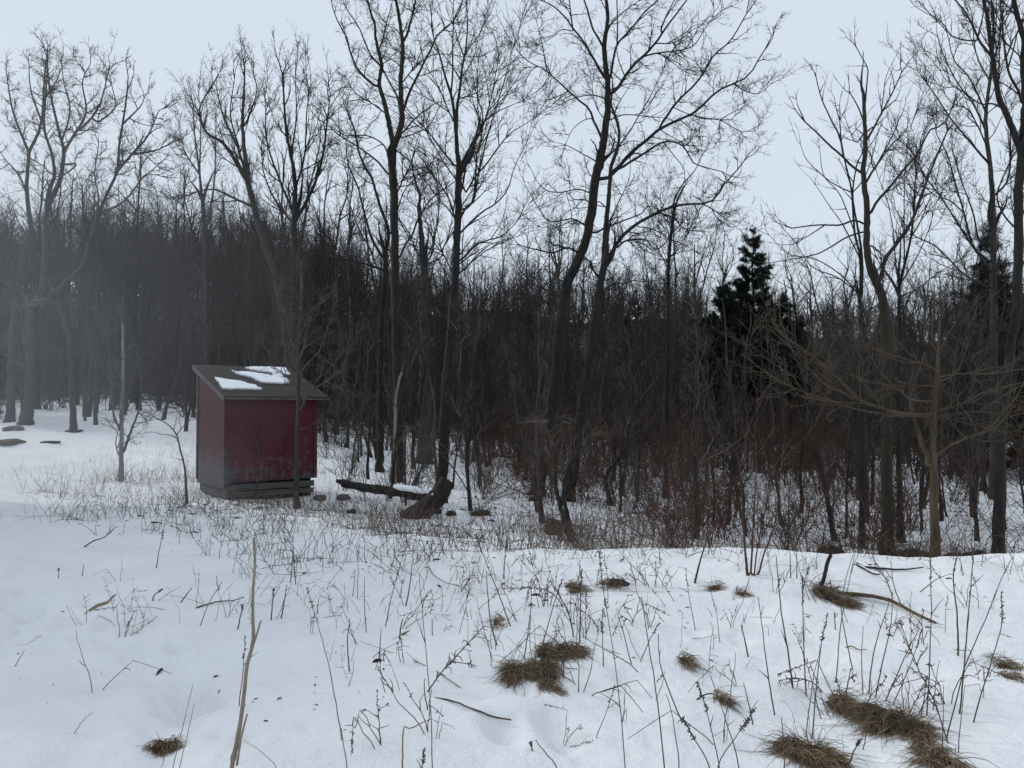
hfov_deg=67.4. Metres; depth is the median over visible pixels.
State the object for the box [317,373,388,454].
brown shrub
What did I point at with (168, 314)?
wood tree
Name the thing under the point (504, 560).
weed plant
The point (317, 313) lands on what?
wood tree
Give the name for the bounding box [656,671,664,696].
weed plant
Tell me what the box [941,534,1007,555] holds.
earth mound
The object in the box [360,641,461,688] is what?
fallen twig
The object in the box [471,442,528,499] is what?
brown shrub
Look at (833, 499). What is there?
red shrub
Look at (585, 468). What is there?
brown shrub
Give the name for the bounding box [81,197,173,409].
wood tree
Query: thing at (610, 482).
red shrub
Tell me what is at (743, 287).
pine tree
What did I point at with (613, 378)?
wood tree
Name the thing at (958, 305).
wood tree
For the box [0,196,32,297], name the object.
wood tree
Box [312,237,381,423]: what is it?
wood tree
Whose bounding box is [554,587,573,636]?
weed plant
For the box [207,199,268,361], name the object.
wood tree
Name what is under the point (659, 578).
weed plant
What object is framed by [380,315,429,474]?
thin sapling
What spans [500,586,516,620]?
weed plant
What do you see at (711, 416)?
red shrub
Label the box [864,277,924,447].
thin sapling
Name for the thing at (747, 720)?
weed plant
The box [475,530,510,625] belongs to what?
weed plant
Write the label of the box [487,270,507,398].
wood tree
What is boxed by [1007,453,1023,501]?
red shrub
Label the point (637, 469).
red shrub
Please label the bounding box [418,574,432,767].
weed plant
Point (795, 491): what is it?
red shrub
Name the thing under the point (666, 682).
weed plant
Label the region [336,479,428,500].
fallen log
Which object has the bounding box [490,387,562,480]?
red shrub
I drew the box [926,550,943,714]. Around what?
weed plant
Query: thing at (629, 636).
weed plant
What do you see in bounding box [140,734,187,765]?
grass tussock
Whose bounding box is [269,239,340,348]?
wood tree
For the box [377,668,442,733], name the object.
weed plant
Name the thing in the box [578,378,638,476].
brown shrub
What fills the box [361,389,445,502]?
brown shrub
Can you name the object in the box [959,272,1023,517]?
wood tree
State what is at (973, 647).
weed plant
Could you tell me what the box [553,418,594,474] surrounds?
red shrub
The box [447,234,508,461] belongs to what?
wood tree
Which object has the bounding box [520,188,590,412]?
wood tree
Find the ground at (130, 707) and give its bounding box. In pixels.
[0,287,1023,767]
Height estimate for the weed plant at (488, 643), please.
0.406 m
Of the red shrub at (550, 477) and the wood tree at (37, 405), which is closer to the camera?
the red shrub at (550, 477)
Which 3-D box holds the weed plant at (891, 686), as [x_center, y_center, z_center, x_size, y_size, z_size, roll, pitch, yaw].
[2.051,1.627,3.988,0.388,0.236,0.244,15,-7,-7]
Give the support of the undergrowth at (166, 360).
on the ground at (130, 707)
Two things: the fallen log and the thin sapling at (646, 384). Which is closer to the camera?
the fallen log
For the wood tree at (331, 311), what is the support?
on the ground at (130, 707)
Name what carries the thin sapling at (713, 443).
on the ground at (130, 707)
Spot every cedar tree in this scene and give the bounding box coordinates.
[233,264,312,366]
[672,280,783,436]
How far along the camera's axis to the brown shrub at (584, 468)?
19.18 m
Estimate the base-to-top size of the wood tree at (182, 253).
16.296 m
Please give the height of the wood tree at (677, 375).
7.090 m
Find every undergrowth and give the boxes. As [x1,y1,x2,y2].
[0,271,1023,484]
[375,377,1023,556]
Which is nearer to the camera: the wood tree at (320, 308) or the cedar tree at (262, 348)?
the wood tree at (320, 308)
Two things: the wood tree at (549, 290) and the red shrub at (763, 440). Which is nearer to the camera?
the red shrub at (763, 440)
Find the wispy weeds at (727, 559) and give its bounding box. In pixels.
[29,510,1023,686]
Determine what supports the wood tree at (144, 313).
on the ground at (130, 707)
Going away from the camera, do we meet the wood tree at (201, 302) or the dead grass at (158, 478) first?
the dead grass at (158, 478)
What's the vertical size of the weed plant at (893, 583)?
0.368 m
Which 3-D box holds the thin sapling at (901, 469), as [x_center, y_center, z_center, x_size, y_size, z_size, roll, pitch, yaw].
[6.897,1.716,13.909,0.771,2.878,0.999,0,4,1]
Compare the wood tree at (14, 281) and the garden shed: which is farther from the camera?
the wood tree at (14, 281)
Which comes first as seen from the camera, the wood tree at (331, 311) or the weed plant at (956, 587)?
the weed plant at (956, 587)
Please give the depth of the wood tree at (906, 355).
45.08 m
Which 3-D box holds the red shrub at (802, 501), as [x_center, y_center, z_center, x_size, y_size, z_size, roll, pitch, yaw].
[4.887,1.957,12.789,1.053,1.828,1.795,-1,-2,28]
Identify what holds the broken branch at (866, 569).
on the ground at (130, 707)
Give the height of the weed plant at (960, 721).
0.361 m
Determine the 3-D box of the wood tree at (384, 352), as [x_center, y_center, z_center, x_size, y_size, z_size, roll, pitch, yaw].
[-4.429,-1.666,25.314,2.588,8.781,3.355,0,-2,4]
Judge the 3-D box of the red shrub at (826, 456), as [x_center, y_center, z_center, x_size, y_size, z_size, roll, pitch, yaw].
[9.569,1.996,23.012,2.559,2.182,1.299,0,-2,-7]
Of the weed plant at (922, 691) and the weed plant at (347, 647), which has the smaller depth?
the weed plant at (922, 691)
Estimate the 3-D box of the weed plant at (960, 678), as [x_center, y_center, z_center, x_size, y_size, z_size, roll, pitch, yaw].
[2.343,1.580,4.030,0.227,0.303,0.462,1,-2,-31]
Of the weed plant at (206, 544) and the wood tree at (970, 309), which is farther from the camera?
the wood tree at (970, 309)
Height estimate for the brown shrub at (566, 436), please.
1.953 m
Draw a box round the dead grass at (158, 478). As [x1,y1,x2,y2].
[2,437,1022,555]
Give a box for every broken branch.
[854,564,879,574]
[855,562,923,570]
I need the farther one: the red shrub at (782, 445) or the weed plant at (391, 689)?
the red shrub at (782, 445)
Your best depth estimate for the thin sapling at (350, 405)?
24.19 m
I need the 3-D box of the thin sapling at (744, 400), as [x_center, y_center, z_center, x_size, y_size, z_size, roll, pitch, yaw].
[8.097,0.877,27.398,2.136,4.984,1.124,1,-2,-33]
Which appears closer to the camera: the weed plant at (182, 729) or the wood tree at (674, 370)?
the weed plant at (182, 729)
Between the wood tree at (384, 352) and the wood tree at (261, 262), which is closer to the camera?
the wood tree at (384, 352)
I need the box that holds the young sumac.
[230,537,260,767]
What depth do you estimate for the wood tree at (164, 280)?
53.70 m
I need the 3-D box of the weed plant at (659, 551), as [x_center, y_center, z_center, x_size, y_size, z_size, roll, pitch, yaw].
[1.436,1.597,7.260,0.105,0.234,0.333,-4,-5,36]
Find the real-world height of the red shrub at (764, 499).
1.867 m
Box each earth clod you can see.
[446,510,455,515]
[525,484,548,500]
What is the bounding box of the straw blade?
[87,594,115,611]
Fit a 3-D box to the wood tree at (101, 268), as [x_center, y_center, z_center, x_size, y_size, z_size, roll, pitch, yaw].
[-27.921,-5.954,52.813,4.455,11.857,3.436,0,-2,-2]
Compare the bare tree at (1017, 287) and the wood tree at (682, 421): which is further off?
the wood tree at (682, 421)
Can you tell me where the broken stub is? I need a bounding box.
[819,554,832,585]
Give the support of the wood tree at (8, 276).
on the ground at (130, 707)
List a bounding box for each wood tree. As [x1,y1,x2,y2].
[0,120,104,408]
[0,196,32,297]
[0,196,65,412]
[0,207,55,335]
[0,211,37,346]
[0,217,69,339]
[0,221,28,342]
[0,234,40,362]
[0,244,27,339]
[1,156,100,404]
[23,197,66,371]
[28,124,110,388]
[29,145,129,416]
[35,280,73,383]
[45,201,131,349]
[48,180,155,412]
[49,256,78,399]
[51,179,106,424]
[58,156,153,332]
[58,171,103,346]
[63,248,109,420]
[68,212,123,376]
[70,160,142,379]
[76,217,139,402]
[77,214,180,414]
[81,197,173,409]
[83,95,189,410]
[89,218,144,385]
[96,185,167,402]
[97,169,191,417]
[106,151,213,374]
[129,150,211,365]
[134,193,180,371]
[151,197,200,407]
[152,193,241,364]
[156,211,220,333]
[158,135,253,364]
[159,241,229,431]
[159,251,237,416]
[161,198,223,419]
[164,220,200,368]
[173,159,240,335]
[174,231,219,363]
[177,274,233,363]
[178,150,277,365]
[189,200,262,365]
[193,224,290,365]
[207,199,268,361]
[209,177,260,356]
[215,160,267,322]
[218,195,304,365]
[230,243,288,365]
[233,75,358,366]
[241,238,320,376]
[242,203,305,366]
[257,221,290,289]
[258,224,330,363]
[259,260,304,363]
[262,216,344,366]
[264,199,384,441]
[266,112,382,388]
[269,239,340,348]
[275,234,338,381]
[283,220,326,376]
[300,243,348,390]
[303,177,409,437]
[303,220,362,407]
[307,133,384,434]
[307,203,358,387]
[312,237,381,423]
[315,288,342,416]
[317,246,360,447]
[323,270,378,431]
[329,204,404,446]
[330,288,389,459]
[332,156,433,449]
[338,241,381,429]
[358,250,407,374]
[358,304,390,405]
[359,295,388,423]
[362,223,479,468]
[373,303,413,412]
[384,333,434,417]
[390,259,444,436]
[399,243,448,426]
[400,262,443,475]
[400,276,412,389]
[404,272,444,352]
[405,229,479,438]
[411,262,449,363]
[428,288,450,403]
[429,271,525,472]
[430,245,495,396]
[430,311,455,391]
[433,268,477,350]
[433,274,464,398]
[439,275,513,465]
[445,266,499,404]
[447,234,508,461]
[449,204,518,413]
[454,263,478,431]
[457,273,506,416]
[468,277,512,389]
[482,279,518,376]
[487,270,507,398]
[490,255,536,431]
[494,256,537,438]
[496,279,539,407]
[500,202,581,394]
[501,271,542,396]
[505,320,546,460]
[506,200,589,376]
[507,286,555,462]
[519,298,575,431]
[520,177,603,438]
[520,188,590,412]
[525,339,543,395]
[534,327,567,458]
[535,266,601,398]
[540,202,631,420]
[541,313,577,415]
[541,320,585,446]
[544,273,589,398]
[551,282,581,417]
[562,300,623,445]
[567,218,618,411]
[576,240,649,480]
[578,262,620,403]
[579,282,627,452]
[580,311,632,399]
[582,347,604,408]
[585,291,643,442]
[585,315,609,394]
[612,261,659,385]
[612,279,690,429]
[613,244,687,420]
[614,241,661,415]
[624,192,729,422]
[628,316,664,406]
[630,189,712,397]
[631,280,697,427]
[634,277,658,365]
[639,260,678,456]
[641,228,710,437]
[644,304,714,436]
[649,264,688,476]
[652,254,693,438]
[654,295,724,450]
[655,251,698,397]
[661,315,682,438]
[684,286,707,379]
[685,277,711,343]
[698,215,742,297]
[748,224,796,331]
[770,219,887,456]
[770,227,829,434]
[772,224,836,382]
[785,282,815,340]
[802,215,907,500]
[805,280,908,463]
[816,253,917,521]
[818,331,852,406]
[835,225,917,438]
[838,250,932,457]
[840,279,892,387]
[849,276,874,382]
[877,270,920,409]
[880,268,985,507]
[889,269,950,389]
[892,229,951,461]
[901,363,915,484]
[905,261,1020,475]
[914,295,999,493]
[914,333,963,479]
[919,276,973,442]
[920,325,943,399]
[921,229,973,385]
[923,294,983,445]
[926,216,1022,491]
[928,297,950,393]
[933,212,1001,412]
[935,292,999,446]
[941,296,1000,398]
[944,312,974,397]
[946,197,1023,341]
[946,259,985,358]
[948,240,1005,392]
[951,265,1023,396]
[958,227,1023,420]
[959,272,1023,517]
[959,291,1016,529]
[1004,350,1023,445]
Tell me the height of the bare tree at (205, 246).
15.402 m
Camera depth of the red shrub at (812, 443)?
23.19 m
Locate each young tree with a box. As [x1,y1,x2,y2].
[89,280,175,481]
[250,245,369,508]
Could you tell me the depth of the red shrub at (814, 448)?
24.71 m
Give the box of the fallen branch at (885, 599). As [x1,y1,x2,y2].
[837,592,941,624]
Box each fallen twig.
[84,526,115,546]
[196,597,243,607]
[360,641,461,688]
[429,568,473,596]
[434,697,510,720]
[696,693,723,699]
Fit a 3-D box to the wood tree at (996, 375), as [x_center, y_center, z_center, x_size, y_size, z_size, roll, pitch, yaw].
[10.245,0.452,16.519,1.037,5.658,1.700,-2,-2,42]
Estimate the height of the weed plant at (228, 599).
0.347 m
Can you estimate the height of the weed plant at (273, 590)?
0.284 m
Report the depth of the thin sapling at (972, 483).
15.59 m
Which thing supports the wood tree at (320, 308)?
on the ground at (130, 707)
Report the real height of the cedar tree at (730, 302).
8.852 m
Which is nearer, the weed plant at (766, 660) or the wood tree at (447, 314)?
the weed plant at (766, 660)
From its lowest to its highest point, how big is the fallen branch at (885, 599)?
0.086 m
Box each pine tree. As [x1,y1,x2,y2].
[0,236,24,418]
[611,288,649,364]
[701,227,811,435]
[748,287,851,443]
[927,221,1023,475]
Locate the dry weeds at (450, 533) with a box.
[1,449,1020,575]
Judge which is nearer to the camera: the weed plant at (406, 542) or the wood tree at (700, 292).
the weed plant at (406, 542)
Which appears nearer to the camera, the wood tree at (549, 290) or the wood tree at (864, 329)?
the wood tree at (864, 329)
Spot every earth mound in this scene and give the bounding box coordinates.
[889,534,955,556]
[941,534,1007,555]
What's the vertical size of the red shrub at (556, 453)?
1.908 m
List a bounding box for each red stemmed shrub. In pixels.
[632,443,774,583]
[710,376,818,575]
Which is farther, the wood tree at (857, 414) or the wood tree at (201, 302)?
the wood tree at (201, 302)
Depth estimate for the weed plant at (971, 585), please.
4.00 m
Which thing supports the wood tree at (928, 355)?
on the ground at (130, 707)
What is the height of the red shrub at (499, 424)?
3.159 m
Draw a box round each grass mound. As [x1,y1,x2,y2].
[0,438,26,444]
[808,526,861,553]
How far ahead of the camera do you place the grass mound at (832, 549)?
12.64 m
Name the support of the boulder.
on the ground at (130, 707)
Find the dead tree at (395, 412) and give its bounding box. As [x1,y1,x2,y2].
[390,359,422,483]
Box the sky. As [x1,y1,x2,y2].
[0,0,1023,341]
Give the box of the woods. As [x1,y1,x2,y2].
[0,167,1023,388]
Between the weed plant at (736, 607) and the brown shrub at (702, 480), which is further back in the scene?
the brown shrub at (702, 480)
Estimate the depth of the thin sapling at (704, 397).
18.87 m
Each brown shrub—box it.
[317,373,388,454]
[317,399,352,456]
[317,410,372,490]
[318,421,382,481]
[322,432,398,501]
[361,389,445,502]
[370,466,400,500]
[372,441,418,485]
[388,385,439,484]
[396,440,445,501]
[409,427,453,463]
[422,439,461,487]
[449,418,473,462]
[452,410,564,503]
[457,430,507,492]
[469,446,502,493]
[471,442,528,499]
[478,386,535,457]
[485,410,532,469]
[521,403,560,497]
[523,414,593,466]
[553,423,616,500]
[560,405,607,458]
[565,403,628,480]
[567,442,606,490]
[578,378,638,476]
[602,449,692,523]
[606,426,654,505]
[608,442,681,514]
[640,407,715,502]
[646,427,691,500]
[650,408,737,517]
[659,434,735,521]
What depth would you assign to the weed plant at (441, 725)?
3.61 m
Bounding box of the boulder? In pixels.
[2,425,24,430]
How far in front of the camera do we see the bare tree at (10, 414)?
33.70 m
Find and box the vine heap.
[533,504,577,535]
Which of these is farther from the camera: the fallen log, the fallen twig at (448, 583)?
the fallen log
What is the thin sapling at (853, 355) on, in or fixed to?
on the ground at (130, 707)
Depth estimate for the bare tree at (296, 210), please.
25.01 m
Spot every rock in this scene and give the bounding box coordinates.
[314,495,325,500]
[336,494,350,500]
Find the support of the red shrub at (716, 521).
on the ground at (130, 707)
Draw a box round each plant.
[76,633,168,692]
[88,607,155,636]
[113,589,147,611]
[156,530,163,567]
[172,685,192,767]
[179,703,194,767]
[195,533,217,555]
[200,582,221,625]
[216,576,238,617]
[237,604,243,628]
[239,635,257,705]
[270,588,274,619]
[280,585,286,617]
[281,554,298,576]
[293,547,295,584]
[305,587,341,740]
[308,611,318,633]
[341,502,371,544]
[341,728,347,767]
[343,611,356,643]
[345,689,389,754]
[347,618,349,670]
[350,543,358,598]
[364,577,366,632]
[368,549,398,575]
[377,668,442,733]
[378,653,384,691]
[380,532,414,551]
[385,556,402,625]
[387,534,417,553]
[397,531,448,561]
[397,632,408,661]
[399,590,433,628]
[401,719,430,767]
[405,563,412,605]
[417,747,425,767]
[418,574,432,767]
[424,679,427,709]
[427,626,495,691]
[432,708,454,737]
[458,561,479,591]
[459,582,470,633]
[460,558,485,583]
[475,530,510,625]
[476,597,547,666]
[486,571,496,644]
[498,580,563,607]
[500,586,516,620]
[503,543,507,578]
[510,539,537,566]
[514,620,569,653]
[524,590,531,657]
[525,570,550,606]
[526,545,558,605]
[527,614,531,656]
[535,740,556,767]
[543,579,563,641]
[544,704,592,746]
[547,660,576,683]
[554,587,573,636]
[556,560,582,623]
[556,600,606,632]
[572,591,597,639]
[573,610,642,711]
[579,569,582,642]
[583,620,651,697]
[584,598,637,671]
[585,571,623,589]
[596,684,618,737]
[597,550,625,767]
[600,535,639,557]
[600,621,604,666]
[602,556,607,603]
[604,608,638,656]
[609,599,669,635]
[619,555,648,585]
[622,690,626,721]
[628,562,663,628]
[628,653,735,744]
[640,561,664,585]
[640,622,660,661]
[641,597,664,767]
[648,558,673,600]
[654,541,666,563]
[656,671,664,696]
[658,634,682,722]
[662,566,695,587]
[666,694,679,767]
[678,570,695,629]
[680,715,709,767]
[689,660,736,690]
[695,681,719,767]
[710,675,738,767]
[711,591,719,641]
[717,701,757,767]
[720,578,749,626]
[739,514,754,553]
[741,625,748,656]
[743,683,752,724]
[758,597,774,714]
[766,539,790,592]
[776,556,793,688]
[777,657,886,718]
[779,672,822,693]
[781,717,797,767]
[789,615,810,644]
[792,542,815,601]
[797,637,821,718]
[800,577,806,693]
[800,666,829,716]
[805,648,819,736]
[811,612,827,737]
[835,551,855,680]
[841,553,853,669]
[849,739,862,763]
[861,634,863,693]
[863,703,871,749]
[865,548,891,596]
[868,600,889,693]
[875,592,892,697]
[881,613,918,636]
[884,564,900,602]
[885,626,920,700]
[887,672,932,714]
[893,676,944,715]
[894,620,948,743]
[894,629,922,702]
[898,610,936,629]
[906,593,919,622]
[915,608,939,644]
[925,660,1012,703]
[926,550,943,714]
[931,565,976,607]
[933,660,939,709]
[942,686,943,746]
[945,593,953,632]
[946,556,1012,736]
[952,551,959,655]
[953,649,992,679]
[958,686,964,751]
[959,552,979,713]
[963,528,1010,566]
[965,667,992,697]
[972,571,978,607]
[973,591,1005,722]
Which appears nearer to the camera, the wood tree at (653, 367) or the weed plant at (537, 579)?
the weed plant at (537, 579)
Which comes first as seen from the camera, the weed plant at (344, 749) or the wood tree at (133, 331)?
the weed plant at (344, 749)
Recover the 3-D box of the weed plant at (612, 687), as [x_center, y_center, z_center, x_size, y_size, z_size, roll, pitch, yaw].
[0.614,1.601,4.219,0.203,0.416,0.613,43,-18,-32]
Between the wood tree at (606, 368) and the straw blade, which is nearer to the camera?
the straw blade
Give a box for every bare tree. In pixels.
[0,30,82,422]
[1,24,135,425]
[8,46,197,429]
[144,25,302,367]
[162,54,237,364]
[233,17,354,370]
[276,81,438,472]
[288,0,517,482]
[363,0,603,502]
[378,121,473,464]
[475,0,820,496]
[546,29,775,501]
[611,154,742,497]
[739,20,979,555]
[761,82,883,548]
[820,30,998,542]
[871,0,1023,499]
[910,0,1023,553]
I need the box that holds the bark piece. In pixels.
[40,441,60,443]
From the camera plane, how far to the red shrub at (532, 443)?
21.41 m
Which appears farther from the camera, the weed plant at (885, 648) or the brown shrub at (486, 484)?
the brown shrub at (486, 484)
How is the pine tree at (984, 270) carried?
on the ground at (130, 707)
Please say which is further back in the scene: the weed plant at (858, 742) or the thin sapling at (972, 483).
the thin sapling at (972, 483)
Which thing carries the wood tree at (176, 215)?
on the ground at (130, 707)
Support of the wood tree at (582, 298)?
on the ground at (130, 707)
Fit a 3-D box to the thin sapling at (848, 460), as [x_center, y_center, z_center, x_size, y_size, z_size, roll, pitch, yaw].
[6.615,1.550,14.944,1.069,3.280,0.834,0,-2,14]
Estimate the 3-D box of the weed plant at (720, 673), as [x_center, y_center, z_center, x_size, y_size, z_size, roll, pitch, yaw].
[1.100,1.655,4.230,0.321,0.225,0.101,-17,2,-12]
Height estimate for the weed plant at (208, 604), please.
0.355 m
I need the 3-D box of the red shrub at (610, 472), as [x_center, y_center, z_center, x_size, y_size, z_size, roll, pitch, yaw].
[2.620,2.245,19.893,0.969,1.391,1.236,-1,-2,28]
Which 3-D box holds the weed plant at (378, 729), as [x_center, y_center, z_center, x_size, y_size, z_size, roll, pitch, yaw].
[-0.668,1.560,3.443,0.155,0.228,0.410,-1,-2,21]
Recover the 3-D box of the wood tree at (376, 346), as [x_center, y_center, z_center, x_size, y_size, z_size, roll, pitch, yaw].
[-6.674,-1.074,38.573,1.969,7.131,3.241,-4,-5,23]
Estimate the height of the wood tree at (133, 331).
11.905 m
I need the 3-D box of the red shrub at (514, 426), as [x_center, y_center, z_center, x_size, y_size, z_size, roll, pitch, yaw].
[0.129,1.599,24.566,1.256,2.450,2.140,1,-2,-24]
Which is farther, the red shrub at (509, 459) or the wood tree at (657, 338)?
the wood tree at (657, 338)
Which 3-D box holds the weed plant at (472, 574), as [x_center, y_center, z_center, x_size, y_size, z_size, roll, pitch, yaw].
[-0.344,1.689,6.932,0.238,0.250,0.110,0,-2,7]
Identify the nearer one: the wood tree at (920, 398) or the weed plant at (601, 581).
the weed plant at (601, 581)
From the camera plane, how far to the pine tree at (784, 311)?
42.49 m
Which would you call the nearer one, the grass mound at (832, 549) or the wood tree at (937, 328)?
the grass mound at (832, 549)
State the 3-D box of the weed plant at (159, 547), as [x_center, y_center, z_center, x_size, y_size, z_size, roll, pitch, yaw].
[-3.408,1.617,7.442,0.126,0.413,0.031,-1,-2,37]
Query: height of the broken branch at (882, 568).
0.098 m
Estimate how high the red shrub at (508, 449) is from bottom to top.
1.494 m
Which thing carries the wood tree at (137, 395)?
on the ground at (130, 707)
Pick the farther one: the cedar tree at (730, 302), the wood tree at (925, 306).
the cedar tree at (730, 302)
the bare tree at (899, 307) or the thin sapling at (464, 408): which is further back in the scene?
the thin sapling at (464, 408)
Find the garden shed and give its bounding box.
[192,365,329,499]
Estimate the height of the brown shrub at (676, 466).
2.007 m
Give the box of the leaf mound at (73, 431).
[65,430,82,432]
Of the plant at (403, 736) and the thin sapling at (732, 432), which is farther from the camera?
the thin sapling at (732, 432)
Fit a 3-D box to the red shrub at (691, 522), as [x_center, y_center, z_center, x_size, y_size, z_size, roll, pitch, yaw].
[2.320,1.613,11.784,2.406,2.054,1.221,1,-2,-26]
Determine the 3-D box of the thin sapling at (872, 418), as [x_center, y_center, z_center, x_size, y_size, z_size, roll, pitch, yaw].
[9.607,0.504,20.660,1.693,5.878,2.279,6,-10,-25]
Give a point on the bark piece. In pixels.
(50, 442)
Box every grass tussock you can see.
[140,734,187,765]
[480,611,511,631]
[482,629,597,696]
[564,570,595,595]
[594,562,645,591]
[676,649,712,674]
[697,575,755,598]
[713,685,749,716]
[734,701,894,767]
[804,568,871,614]
[804,676,966,750]
[884,733,998,767]
[982,649,1023,683]
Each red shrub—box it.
[449,395,532,461]
[449,396,570,493]
[456,393,544,454]
[458,377,512,457]
[472,415,513,453]
[480,428,513,474]
[489,427,523,469]
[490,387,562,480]
[494,394,584,489]
[496,426,561,480]
[497,426,602,478]
[499,397,536,453]
[503,434,533,479]
[506,454,542,497]
[507,419,582,470]
[512,390,561,476]
[513,408,562,504]
[544,391,578,451]
[553,413,620,473]
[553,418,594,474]
[557,423,611,485]
[580,407,647,505]
[588,423,730,547]
[589,399,682,485]
[593,445,624,490]
[605,406,654,476]
[610,424,702,509]
[626,388,720,490]
[626,395,677,483]
[627,449,662,494]
[637,426,748,547]
[637,455,788,547]
[642,481,690,533]
[660,449,746,530]
[668,423,762,521]
[678,445,745,539]
[691,380,736,448]
[691,433,749,516]
[707,451,774,546]
[710,421,763,484]
[711,408,785,466]
[721,445,811,536]
[725,378,792,479]
[735,467,832,550]
[740,430,788,490]
[741,393,796,486]
[743,409,789,461]
[748,423,852,487]
[753,411,827,484]
[764,403,851,486]
[764,467,835,540]
[769,446,840,549]
[770,401,821,469]
[775,460,819,516]
[776,409,847,482]
[778,422,817,482]
[779,415,846,475]
[784,409,854,492]
[784,451,839,516]
[785,447,879,525]
[787,429,875,521]
[790,394,857,489]
[792,402,842,480]
[793,419,876,480]
[809,446,870,491]
[811,408,880,492]
[814,416,856,469]
[819,418,878,495]
[821,430,964,534]
[823,490,871,547]
[836,486,920,555]
[841,433,927,550]
[849,439,939,513]
[851,473,947,526]
[870,463,915,515]
[871,446,945,522]
[879,417,965,474]
[906,417,990,501]
[911,453,964,494]
[944,427,1023,503]
[944,429,992,500]
[1006,404,1023,482]
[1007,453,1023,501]
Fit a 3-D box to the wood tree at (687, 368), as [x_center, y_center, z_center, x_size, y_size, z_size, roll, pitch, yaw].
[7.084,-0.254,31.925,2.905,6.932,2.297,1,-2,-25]
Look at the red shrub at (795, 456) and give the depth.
23.75 m
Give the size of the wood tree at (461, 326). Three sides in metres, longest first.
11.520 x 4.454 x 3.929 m
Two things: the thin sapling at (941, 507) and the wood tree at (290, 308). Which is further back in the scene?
the wood tree at (290, 308)
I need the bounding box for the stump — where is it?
[399,477,454,518]
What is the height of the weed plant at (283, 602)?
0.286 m
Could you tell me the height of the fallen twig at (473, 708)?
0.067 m
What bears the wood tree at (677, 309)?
on the ground at (130, 707)
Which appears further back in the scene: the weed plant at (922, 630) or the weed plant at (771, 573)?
the weed plant at (771, 573)
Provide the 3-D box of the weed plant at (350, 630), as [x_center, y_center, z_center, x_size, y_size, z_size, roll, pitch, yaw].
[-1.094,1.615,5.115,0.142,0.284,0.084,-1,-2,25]
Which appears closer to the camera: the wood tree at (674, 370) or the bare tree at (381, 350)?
the bare tree at (381, 350)
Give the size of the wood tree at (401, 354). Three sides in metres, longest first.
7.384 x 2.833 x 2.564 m
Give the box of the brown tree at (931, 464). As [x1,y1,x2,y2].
[705,256,1023,557]
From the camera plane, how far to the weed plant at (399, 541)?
8.23 m
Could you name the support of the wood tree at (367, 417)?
on the ground at (130, 707)
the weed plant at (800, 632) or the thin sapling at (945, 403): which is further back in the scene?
the thin sapling at (945, 403)
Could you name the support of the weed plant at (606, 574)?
on the ground at (130, 707)
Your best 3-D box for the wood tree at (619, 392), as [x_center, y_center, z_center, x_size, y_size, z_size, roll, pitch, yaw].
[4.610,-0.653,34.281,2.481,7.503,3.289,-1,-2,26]
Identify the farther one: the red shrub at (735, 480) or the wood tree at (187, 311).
the wood tree at (187, 311)
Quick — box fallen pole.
[404,426,466,504]
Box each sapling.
[144,409,197,503]
[247,407,263,499]
[296,317,373,457]
[329,313,386,479]
[334,359,360,462]
[341,320,376,456]
[350,376,375,473]
[369,293,428,498]
[372,358,393,463]
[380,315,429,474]
[428,283,487,510]
[442,306,493,461]
[446,277,512,485]
[446,300,498,464]
[452,296,513,467]
[452,378,481,488]
[454,374,466,448]
[484,317,561,512]
[486,228,617,523]
[502,406,610,540]
[553,401,670,505]
[568,324,622,450]
[570,329,604,448]
[605,347,656,510]
[610,281,666,495]
[617,310,677,472]
[643,226,758,538]
[668,296,719,499]
[674,341,712,468]
[681,340,767,536]
[688,376,724,521]
[691,311,737,475]
[699,277,771,524]
[702,340,741,455]
[720,348,763,471]
[741,300,825,522]
[743,270,853,541]
[747,317,790,468]
[766,345,799,465]
[785,308,839,512]
[818,289,873,436]
[828,390,876,538]
[839,298,910,457]
[843,295,913,504]
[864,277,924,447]
[869,417,908,506]
[902,292,987,521]
[903,375,928,487]
[911,294,991,503]
[911,407,947,516]
[916,375,950,529]
[924,295,996,540]
[937,318,1003,488]
[991,392,1023,512]
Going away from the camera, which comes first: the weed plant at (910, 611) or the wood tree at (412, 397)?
the weed plant at (910, 611)
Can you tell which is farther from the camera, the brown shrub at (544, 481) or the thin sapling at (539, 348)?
the brown shrub at (544, 481)
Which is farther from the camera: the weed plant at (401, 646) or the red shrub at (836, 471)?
the red shrub at (836, 471)
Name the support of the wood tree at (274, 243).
on the ground at (130, 707)
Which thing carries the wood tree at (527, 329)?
on the ground at (130, 707)
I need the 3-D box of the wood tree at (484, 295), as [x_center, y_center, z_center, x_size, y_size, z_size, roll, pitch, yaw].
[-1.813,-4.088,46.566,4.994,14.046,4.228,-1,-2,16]
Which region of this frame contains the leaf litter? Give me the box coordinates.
[17,496,963,730]
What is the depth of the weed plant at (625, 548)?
7.48 m
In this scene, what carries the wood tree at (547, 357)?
on the ground at (130, 707)
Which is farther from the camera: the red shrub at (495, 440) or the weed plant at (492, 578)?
the red shrub at (495, 440)
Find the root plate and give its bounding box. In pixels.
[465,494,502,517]
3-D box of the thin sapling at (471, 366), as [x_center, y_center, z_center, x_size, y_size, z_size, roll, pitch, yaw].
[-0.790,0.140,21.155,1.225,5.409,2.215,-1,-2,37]
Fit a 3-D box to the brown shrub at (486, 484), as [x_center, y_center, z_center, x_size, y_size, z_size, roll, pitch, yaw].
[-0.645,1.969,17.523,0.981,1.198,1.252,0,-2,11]
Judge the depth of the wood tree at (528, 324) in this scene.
51.27 m
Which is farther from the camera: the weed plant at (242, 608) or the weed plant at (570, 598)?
the weed plant at (242, 608)

